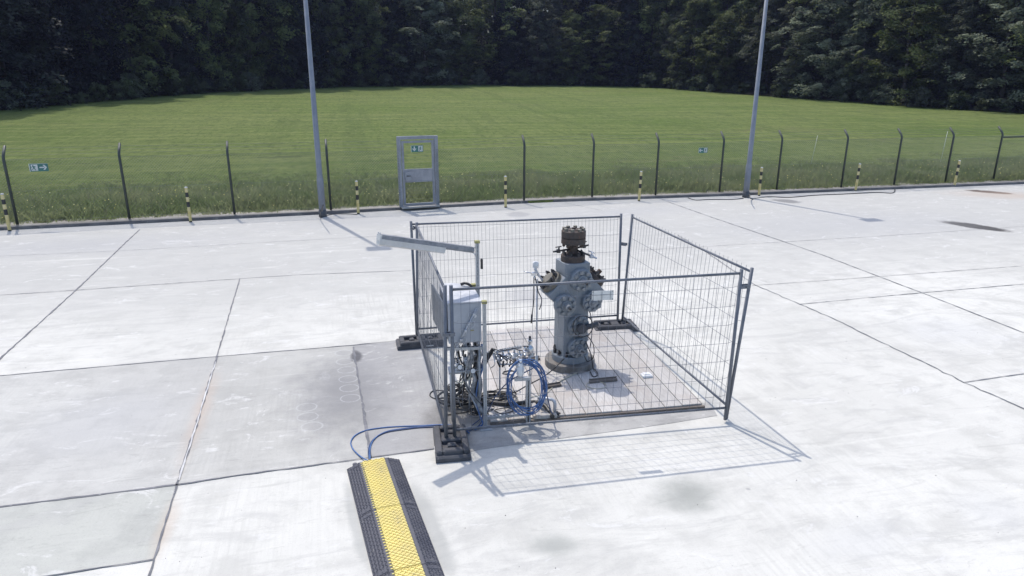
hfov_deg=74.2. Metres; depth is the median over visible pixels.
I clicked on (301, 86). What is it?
shrub
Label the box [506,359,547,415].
hose coil
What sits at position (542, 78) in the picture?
shrub
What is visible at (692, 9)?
broadleaf tree
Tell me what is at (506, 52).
conifer tree
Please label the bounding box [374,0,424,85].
conifer tree
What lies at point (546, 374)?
black cable
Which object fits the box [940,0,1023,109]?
broadleaf tree
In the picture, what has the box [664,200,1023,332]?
concrete joint
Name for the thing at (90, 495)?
concrete joint
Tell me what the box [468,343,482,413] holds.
lagged hose
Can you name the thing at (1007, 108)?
shrub
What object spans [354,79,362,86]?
shrub
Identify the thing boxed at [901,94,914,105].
shrub
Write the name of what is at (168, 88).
shrub
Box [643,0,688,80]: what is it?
broadleaf tree
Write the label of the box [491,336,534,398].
valve manifold
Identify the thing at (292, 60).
conifer tree
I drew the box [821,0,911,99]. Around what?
broadleaf tree
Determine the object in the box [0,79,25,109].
shrub
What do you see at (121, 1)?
conifer tree
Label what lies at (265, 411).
concrete slab
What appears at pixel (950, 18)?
broadleaf tree
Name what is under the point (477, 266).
lamp mast
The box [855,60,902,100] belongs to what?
shrub
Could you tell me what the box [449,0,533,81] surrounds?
broadleaf tree
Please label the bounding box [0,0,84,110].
conifer tree
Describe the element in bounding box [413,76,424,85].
shrub
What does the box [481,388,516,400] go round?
black cable
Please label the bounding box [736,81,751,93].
shrub
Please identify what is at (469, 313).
cabinet
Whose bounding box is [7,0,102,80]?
broadleaf tree
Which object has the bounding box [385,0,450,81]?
broadleaf tree
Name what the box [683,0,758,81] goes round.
broadleaf tree
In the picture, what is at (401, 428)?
blue hose
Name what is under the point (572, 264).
wellhead
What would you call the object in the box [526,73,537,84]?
shrub
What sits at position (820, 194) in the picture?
black cable
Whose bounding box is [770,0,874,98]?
broadleaf tree
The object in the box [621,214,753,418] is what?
mobile fence
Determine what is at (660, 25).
broadleaf tree
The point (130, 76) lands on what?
shrub
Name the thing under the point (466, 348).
strut rail
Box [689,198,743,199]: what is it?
black cable
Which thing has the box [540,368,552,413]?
blue hose
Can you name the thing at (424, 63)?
broadleaf tree
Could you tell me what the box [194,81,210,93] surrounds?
shrub
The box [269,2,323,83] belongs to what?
conifer tree
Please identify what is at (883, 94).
shrub
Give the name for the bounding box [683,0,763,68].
broadleaf tree
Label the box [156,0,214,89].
conifer tree
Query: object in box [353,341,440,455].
concrete slab
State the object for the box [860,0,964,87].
broadleaf tree
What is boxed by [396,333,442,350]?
rubber foot
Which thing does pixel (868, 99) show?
shrub
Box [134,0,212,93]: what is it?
conifer tree
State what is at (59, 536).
concrete slab
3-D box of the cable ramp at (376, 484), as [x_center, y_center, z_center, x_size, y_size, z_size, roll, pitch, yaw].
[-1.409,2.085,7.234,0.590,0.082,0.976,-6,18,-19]
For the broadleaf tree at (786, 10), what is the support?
on the forest floor
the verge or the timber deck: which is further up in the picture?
the verge
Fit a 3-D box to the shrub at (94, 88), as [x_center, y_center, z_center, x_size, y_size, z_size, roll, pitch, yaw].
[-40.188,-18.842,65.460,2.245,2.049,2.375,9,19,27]
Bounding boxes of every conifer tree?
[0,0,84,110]
[2,0,89,103]
[49,0,150,98]
[67,0,177,92]
[102,0,162,92]
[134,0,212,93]
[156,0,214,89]
[182,0,239,86]
[258,0,334,88]
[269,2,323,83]
[274,0,348,85]
[324,0,387,86]
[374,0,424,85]
[435,0,471,81]
[480,0,525,85]
[502,0,552,84]
[544,0,575,72]
[569,0,609,84]
[586,0,655,83]
[596,0,657,86]
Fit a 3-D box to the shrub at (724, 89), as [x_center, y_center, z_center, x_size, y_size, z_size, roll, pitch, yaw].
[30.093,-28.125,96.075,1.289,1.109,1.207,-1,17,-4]
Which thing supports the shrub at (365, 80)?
on the forest floor
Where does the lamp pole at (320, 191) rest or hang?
on the concrete apron
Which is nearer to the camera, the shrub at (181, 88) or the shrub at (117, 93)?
the shrub at (117, 93)
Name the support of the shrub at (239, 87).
on the forest floor
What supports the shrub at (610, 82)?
on the forest floor
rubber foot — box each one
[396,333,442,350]
[433,424,470,462]
[593,319,638,331]
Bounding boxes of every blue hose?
[350,424,478,460]
[369,424,469,459]
[466,358,482,430]
[472,368,533,425]
[474,344,483,429]
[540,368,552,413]
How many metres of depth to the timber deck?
9.64 m
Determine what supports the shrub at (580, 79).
on the forest floor
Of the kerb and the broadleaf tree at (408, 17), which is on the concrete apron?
the kerb
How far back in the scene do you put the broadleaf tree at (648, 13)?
110.41 m
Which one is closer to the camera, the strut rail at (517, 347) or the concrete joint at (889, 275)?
the strut rail at (517, 347)
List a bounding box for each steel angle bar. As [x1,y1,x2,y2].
[543,382,561,388]
[589,376,617,383]
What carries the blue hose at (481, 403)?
attached to the pipework cluster
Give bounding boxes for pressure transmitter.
[524,261,542,366]
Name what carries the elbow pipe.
on the timber deck
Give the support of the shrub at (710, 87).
on the meadow
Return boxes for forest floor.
[0,76,1023,112]
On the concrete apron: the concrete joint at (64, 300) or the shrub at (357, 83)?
the concrete joint at (64, 300)
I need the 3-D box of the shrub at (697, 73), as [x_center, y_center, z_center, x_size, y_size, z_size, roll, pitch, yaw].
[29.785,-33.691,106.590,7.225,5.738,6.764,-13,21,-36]
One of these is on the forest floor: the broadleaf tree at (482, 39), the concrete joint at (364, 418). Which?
the broadleaf tree at (482, 39)
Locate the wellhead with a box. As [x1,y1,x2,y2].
[534,225,605,374]
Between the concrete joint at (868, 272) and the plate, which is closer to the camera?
the plate
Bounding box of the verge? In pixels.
[0,179,1023,226]
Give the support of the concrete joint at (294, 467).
on the concrete apron
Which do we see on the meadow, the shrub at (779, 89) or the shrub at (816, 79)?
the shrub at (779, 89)
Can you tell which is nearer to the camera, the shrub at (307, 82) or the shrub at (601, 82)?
the shrub at (307, 82)
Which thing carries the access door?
in the lamp pole at (320, 191)
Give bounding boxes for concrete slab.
[0,357,215,508]
[0,486,174,575]
[178,345,367,483]
[218,270,418,355]
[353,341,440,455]
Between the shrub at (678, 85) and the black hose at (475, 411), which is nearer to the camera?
the black hose at (475, 411)
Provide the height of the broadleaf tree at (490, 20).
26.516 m
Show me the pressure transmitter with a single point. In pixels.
(535, 266)
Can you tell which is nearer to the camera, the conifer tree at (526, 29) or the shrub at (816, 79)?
the shrub at (816, 79)
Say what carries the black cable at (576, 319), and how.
attached to the wellhead
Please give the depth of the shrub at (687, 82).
100.82 m
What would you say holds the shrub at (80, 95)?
on the meadow
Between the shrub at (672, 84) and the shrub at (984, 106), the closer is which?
the shrub at (984, 106)
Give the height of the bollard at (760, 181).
1.067 m
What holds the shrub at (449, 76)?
on the forest floor
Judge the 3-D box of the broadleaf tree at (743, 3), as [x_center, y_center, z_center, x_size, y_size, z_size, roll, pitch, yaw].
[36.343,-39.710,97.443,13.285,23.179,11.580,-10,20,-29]
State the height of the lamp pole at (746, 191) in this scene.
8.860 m
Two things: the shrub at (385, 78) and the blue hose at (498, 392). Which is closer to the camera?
the blue hose at (498, 392)
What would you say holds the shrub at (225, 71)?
on the forest floor
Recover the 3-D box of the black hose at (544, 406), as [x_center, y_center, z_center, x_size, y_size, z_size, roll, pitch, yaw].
[0.077,1.513,8.910,1.123,0.110,0.271,8,19,24]
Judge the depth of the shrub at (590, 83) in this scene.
109.69 m
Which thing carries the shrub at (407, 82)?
on the forest floor
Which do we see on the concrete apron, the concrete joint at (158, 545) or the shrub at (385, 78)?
the concrete joint at (158, 545)
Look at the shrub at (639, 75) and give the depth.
108.73 m
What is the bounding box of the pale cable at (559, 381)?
[531,373,576,396]
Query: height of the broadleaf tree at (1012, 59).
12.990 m
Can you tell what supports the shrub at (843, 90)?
on the forest floor
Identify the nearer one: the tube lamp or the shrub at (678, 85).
the tube lamp
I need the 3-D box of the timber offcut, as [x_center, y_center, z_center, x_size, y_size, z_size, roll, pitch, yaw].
[0.410,1.586,8.710,0.325,0.080,0.348,0,17,0]
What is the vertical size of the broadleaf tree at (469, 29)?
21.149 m
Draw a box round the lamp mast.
[474,240,482,390]
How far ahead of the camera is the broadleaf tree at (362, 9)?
99.19 m
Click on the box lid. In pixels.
(646, 375)
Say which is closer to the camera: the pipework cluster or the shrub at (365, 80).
the pipework cluster
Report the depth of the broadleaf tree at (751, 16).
97.93 m
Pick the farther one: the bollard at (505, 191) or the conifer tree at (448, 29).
the conifer tree at (448, 29)
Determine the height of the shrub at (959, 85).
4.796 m
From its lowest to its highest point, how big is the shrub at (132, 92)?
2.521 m
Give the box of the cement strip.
[467,402,716,451]
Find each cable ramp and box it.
[347,457,416,517]
[359,504,439,575]
[385,564,444,575]
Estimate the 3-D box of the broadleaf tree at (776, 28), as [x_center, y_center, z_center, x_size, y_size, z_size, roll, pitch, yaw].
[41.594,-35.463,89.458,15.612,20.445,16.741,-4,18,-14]
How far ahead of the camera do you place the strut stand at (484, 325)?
8.17 m
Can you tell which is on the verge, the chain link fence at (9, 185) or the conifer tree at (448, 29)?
the chain link fence at (9, 185)
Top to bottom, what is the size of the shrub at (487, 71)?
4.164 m
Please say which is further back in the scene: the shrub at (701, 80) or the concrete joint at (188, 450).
the shrub at (701, 80)
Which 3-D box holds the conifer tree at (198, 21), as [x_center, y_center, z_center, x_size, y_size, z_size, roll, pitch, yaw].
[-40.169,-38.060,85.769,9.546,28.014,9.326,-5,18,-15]
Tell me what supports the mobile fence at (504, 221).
on the rubber foot at (406, 342)
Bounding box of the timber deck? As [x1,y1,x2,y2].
[471,326,704,424]
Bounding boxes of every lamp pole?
[303,0,326,216]
[742,0,767,197]
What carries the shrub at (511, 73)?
on the forest floor
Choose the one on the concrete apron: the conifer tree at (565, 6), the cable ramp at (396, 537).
the cable ramp at (396, 537)
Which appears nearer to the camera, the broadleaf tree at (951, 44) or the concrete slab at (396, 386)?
the concrete slab at (396, 386)
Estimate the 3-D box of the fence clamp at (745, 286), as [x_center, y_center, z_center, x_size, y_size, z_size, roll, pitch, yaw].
[2.790,-0.021,8.126,0.130,0.045,0.090,-4,18,-13]
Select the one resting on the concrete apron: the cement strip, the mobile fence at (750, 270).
the cement strip
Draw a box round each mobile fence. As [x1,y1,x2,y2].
[410,213,621,334]
[415,222,447,437]
[449,269,743,436]
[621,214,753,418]
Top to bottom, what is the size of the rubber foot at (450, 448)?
0.119 m
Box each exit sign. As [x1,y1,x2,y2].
[28,163,48,171]
[411,145,422,151]
[698,148,707,152]
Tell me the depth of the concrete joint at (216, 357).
9.55 m
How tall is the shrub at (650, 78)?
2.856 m
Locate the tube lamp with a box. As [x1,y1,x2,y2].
[376,231,477,259]
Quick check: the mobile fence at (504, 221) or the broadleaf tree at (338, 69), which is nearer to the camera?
the mobile fence at (504, 221)
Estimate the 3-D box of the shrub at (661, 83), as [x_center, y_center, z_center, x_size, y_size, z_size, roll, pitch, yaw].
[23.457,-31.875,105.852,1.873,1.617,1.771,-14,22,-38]
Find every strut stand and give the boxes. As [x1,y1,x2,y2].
[479,300,491,430]
[514,359,535,425]
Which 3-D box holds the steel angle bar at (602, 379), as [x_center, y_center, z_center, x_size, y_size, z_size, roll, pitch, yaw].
[1.297,1.305,9.625,0.416,0.056,0.050,-4,18,-12]
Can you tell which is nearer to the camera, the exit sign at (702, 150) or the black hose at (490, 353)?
the black hose at (490, 353)
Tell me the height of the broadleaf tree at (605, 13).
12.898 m
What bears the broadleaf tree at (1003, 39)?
on the forest floor
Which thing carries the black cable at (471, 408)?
on the concrete apron
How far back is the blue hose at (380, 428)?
8.41 m
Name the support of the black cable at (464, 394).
on the black cable at (465, 403)
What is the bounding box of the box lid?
[640,372,652,377]
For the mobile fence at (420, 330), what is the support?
on the rubber foot at (450, 448)
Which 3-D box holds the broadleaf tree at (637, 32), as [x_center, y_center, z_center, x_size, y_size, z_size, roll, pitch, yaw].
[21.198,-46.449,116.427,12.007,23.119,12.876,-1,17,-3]
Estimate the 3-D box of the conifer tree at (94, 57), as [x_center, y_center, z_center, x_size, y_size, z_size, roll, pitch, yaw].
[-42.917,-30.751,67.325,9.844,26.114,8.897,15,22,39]
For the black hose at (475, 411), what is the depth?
8.62 m
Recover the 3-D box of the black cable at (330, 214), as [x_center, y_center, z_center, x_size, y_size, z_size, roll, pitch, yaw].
[-5.570,-2.368,20.421,0.923,0.768,2.474,3,17,9]
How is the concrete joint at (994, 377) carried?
on the concrete apron
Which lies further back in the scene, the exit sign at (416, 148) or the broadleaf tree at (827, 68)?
the broadleaf tree at (827, 68)
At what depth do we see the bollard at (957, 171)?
27.43 m
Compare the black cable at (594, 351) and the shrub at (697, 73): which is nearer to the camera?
the black cable at (594, 351)
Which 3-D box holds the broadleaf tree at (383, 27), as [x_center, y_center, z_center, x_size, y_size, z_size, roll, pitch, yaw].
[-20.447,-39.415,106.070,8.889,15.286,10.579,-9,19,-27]
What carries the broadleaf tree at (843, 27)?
on the forest floor
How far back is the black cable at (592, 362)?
9.83 m
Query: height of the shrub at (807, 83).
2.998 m
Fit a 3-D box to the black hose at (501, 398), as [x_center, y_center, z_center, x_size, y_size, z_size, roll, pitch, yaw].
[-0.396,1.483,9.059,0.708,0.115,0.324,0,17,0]
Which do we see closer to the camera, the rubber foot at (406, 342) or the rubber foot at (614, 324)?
the rubber foot at (406, 342)
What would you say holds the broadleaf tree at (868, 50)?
on the forest floor
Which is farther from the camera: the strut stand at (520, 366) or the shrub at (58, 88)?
the shrub at (58, 88)
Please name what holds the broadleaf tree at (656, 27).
on the forest floor
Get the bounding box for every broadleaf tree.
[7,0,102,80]
[37,0,164,94]
[55,0,191,96]
[175,0,250,89]
[192,0,263,80]
[205,0,305,85]
[293,0,360,84]
[314,0,378,75]
[333,0,405,84]
[346,0,405,45]
[360,0,408,83]
[372,0,464,81]
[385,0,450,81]
[389,0,472,84]
[414,0,491,82]
[426,0,497,83]
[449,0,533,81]
[458,0,516,64]
[463,0,531,78]
[490,0,566,78]
[508,0,570,83]
[514,0,601,79]
[549,12,600,84]
[557,0,608,44]
[564,4,639,85]
[600,0,661,72]
[616,0,684,84]
[630,0,691,80]
[638,0,688,67]
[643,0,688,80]
[649,12,700,87]
[652,0,733,80]
[659,0,728,88]
[678,0,742,83]
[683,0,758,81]
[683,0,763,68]
[688,8,764,90]
[715,0,798,89]
[727,0,809,89]
[735,0,798,92]
[740,0,816,91]
[754,0,842,94]
[766,0,898,86]
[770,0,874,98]
[786,0,940,98]
[794,1,856,88]
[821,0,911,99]
[831,0,935,98]
[836,3,919,56]
[844,0,977,105]
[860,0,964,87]
[891,0,1020,104]
[900,4,1023,87]
[921,0,1008,107]
[925,1,1010,78]
[940,0,1023,105]
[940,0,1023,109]
[985,2,1023,101]
[991,1,1023,108]
[999,34,1023,96]
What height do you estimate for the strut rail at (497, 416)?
0.037 m
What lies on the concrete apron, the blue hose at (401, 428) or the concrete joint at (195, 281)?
the concrete joint at (195, 281)
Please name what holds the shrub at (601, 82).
on the forest floor
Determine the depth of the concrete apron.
10.04 m
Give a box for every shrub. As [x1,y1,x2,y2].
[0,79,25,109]
[0,85,25,109]
[15,81,49,106]
[24,70,65,95]
[45,82,72,105]
[71,91,90,103]
[83,82,110,101]
[104,81,131,99]
[115,78,145,98]
[116,72,148,97]
[153,74,183,95]
[162,75,186,94]
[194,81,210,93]
[208,60,244,87]
[211,76,232,91]
[226,75,247,91]
[243,72,263,90]
[255,75,267,89]
[294,79,304,88]
[304,77,316,86]
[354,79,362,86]
[355,70,375,86]
[378,73,393,86]
[405,79,412,85]
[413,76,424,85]
[426,71,442,85]
[441,68,458,84]
[471,68,490,84]
[474,61,493,82]
[503,69,522,85]
[516,68,532,85]
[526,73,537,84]
[534,71,549,84]
[557,70,578,85]
[573,73,586,84]
[584,72,599,85]
[597,78,607,85]
[606,79,615,85]
[633,72,646,86]
[639,72,660,87]
[657,79,667,87]
[668,81,676,88]
[674,80,684,89]
[682,61,715,88]
[685,77,698,89]
[689,74,709,90]
[705,84,715,91]
[720,86,727,92]
[729,85,738,92]
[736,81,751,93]
[754,84,766,93]
[770,81,790,96]
[788,78,814,98]
[811,92,821,99]
[812,77,833,96]
[834,86,852,100]
[838,93,849,101]
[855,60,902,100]
[863,95,873,102]
[870,83,898,104]
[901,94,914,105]
[904,86,934,106]
[928,99,940,108]
[935,68,986,103]
[939,89,970,109]
[973,98,991,110]
[994,72,1023,109]
[999,103,1013,111]
[1014,96,1023,113]
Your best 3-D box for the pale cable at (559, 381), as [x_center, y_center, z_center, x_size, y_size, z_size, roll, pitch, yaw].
[0.611,1.295,9.416,0.122,0.206,1.645,12,21,34]
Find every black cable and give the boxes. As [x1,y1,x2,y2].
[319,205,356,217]
[437,386,471,406]
[447,383,468,405]
[467,405,494,415]
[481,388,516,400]
[494,407,512,413]
[515,358,563,392]
[572,316,592,336]
[584,336,594,361]
[585,341,597,376]
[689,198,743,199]
[749,189,894,198]
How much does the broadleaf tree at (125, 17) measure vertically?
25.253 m
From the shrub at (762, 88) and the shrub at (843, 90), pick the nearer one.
the shrub at (843, 90)
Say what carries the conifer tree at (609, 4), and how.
on the forest floor
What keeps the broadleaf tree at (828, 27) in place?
on the forest floor
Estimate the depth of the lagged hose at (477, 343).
8.52 m
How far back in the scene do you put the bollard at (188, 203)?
20.24 m
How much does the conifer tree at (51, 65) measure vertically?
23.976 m
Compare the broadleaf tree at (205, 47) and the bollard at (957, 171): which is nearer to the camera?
the bollard at (957, 171)
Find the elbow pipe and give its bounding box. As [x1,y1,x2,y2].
[537,396,560,415]
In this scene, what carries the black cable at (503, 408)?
on the timber deck
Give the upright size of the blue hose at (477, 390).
1.026 m
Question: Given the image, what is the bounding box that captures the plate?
[592,290,613,300]
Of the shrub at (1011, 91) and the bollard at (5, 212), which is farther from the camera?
the shrub at (1011, 91)
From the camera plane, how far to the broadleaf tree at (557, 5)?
114.20 m
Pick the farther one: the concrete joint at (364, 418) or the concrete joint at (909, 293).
the concrete joint at (909, 293)
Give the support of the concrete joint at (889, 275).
on the concrete apron
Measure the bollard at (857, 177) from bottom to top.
1.067 m
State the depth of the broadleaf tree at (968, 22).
70.55 m
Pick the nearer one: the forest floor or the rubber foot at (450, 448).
the rubber foot at (450, 448)
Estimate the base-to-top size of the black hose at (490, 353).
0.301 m
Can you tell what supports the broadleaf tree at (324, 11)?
on the forest floor
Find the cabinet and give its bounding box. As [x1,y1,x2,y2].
[432,282,481,345]
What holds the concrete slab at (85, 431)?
on the concrete apron
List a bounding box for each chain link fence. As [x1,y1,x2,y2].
[0,139,400,224]
[436,126,1023,202]
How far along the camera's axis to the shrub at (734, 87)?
95.04 m
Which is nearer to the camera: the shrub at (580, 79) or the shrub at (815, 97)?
the shrub at (815, 97)
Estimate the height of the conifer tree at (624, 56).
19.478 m
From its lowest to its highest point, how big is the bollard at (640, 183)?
1.067 m
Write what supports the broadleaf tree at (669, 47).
on the forest floor
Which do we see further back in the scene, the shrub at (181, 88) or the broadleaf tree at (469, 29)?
the broadleaf tree at (469, 29)
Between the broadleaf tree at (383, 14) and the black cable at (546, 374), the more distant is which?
the broadleaf tree at (383, 14)
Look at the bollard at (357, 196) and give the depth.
21.54 m
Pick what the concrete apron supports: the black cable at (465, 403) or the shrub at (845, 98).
the black cable at (465, 403)
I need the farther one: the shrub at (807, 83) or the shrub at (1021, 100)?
the shrub at (807, 83)
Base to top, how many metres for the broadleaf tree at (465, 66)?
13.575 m
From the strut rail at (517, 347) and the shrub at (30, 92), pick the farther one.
the shrub at (30, 92)
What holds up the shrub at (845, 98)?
on the meadow
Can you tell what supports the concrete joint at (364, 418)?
on the concrete slab at (396, 386)
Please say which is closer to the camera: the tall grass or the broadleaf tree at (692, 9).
the tall grass
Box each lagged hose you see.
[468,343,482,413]
[476,342,482,397]
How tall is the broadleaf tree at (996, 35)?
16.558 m
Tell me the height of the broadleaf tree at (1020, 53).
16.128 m
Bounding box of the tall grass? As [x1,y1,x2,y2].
[0,150,1023,224]
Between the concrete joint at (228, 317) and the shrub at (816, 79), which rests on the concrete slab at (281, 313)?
the concrete joint at (228, 317)
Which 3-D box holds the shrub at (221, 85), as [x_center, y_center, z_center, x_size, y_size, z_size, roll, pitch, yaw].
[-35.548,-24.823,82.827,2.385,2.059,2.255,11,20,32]
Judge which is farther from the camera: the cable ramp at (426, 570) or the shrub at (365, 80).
the shrub at (365, 80)
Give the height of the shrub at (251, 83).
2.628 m
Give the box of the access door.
[318,186,321,199]
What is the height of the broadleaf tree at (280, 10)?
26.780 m
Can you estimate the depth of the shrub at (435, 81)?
104.52 m
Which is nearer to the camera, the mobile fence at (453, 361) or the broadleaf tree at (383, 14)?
the mobile fence at (453, 361)
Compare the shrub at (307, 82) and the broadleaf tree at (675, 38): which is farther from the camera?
the broadleaf tree at (675, 38)
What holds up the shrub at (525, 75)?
on the forest floor
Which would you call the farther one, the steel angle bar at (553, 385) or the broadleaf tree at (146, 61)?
the broadleaf tree at (146, 61)
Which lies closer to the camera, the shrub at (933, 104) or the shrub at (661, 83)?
the shrub at (933, 104)
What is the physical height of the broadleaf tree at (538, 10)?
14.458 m
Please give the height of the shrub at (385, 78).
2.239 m
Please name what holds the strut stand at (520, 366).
on the cement strip
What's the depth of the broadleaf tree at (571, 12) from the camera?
120.67 m
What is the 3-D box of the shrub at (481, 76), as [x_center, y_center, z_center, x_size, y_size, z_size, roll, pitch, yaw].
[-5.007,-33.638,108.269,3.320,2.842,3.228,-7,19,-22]
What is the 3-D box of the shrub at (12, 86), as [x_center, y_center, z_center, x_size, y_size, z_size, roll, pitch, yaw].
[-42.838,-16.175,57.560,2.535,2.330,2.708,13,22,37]
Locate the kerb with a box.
[0,181,1023,229]
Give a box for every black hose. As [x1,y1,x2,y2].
[458,391,508,404]
[474,341,480,413]
[481,396,554,418]
[482,348,494,364]
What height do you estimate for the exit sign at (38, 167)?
0.220 m
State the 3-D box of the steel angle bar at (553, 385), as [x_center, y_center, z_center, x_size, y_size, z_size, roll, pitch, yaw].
[0.551,1.359,9.445,0.293,0.056,0.050,-6,18,-20]
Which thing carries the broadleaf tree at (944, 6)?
on the forest floor
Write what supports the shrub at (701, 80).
on the forest floor
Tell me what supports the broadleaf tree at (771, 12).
on the forest floor
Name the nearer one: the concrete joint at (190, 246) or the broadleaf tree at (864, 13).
the concrete joint at (190, 246)
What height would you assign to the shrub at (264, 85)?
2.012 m
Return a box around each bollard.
[0,193,11,230]
[184,187,191,221]
[355,181,359,213]
[504,176,506,207]
[638,171,642,200]
[758,167,762,195]
[854,163,860,190]
[953,160,960,184]
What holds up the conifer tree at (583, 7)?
on the forest floor
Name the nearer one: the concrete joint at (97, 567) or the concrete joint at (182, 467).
the concrete joint at (97, 567)
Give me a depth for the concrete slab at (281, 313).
12.64 m
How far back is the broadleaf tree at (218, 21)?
95.60 m
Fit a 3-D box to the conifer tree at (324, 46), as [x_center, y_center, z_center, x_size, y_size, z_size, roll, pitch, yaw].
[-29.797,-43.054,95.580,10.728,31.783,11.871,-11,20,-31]
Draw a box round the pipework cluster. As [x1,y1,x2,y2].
[449,342,487,418]
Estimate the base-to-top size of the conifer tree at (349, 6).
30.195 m
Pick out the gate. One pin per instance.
(427, 174)
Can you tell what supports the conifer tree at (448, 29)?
on the forest floor
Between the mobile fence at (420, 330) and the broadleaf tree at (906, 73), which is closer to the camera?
the mobile fence at (420, 330)
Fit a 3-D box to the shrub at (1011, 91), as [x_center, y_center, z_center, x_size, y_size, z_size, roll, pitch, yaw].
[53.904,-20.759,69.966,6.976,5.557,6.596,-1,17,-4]
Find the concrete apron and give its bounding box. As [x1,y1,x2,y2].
[0,184,1023,575]
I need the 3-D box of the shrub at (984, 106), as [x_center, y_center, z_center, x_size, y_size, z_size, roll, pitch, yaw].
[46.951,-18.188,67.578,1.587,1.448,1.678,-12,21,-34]
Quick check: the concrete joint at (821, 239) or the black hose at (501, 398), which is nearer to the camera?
the black hose at (501, 398)
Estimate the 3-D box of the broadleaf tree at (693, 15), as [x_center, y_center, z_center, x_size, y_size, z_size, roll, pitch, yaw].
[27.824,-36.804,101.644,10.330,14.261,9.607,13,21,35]
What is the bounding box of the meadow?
[0,84,1023,220]
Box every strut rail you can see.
[447,346,482,350]
[482,345,521,355]
[487,412,525,419]
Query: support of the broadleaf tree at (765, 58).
on the forest floor
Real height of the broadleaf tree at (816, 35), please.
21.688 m
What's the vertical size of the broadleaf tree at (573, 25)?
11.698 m
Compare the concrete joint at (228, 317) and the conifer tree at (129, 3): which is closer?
the concrete joint at (228, 317)
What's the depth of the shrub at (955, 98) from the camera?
69.00 m
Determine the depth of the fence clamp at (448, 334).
7.53 m
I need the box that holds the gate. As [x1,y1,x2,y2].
[396,135,439,208]
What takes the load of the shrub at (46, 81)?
on the forest floor
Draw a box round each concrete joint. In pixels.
[0,229,139,358]
[0,340,395,375]
[0,484,177,506]
[4,270,409,294]
[10,236,371,255]
[46,559,152,575]
[148,483,177,575]
[176,421,197,482]
[178,362,215,479]
[178,448,433,484]
[195,356,217,421]
[216,278,239,355]
[353,347,371,456]
[649,226,1018,249]
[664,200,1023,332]
[678,235,1023,408]
[762,266,1011,284]
[804,284,1015,303]
[967,373,1023,381]
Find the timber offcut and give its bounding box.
[531,403,556,419]
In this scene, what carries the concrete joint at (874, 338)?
on the concrete apron
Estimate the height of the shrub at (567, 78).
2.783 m
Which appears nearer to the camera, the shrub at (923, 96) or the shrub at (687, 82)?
the shrub at (923, 96)
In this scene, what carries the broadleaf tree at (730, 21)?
on the forest floor
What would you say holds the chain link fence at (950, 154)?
on the verge
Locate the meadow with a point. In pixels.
(280, 121)
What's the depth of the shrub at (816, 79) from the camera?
87.86 m
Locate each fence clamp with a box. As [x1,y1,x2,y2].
[443,331,454,336]
[741,284,750,288]
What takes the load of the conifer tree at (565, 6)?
on the forest floor
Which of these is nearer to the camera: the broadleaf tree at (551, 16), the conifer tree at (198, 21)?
the conifer tree at (198, 21)
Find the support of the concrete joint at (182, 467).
on the concrete slab at (265, 411)
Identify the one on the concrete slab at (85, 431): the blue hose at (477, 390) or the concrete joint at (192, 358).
the concrete joint at (192, 358)
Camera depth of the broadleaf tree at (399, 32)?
105.91 m

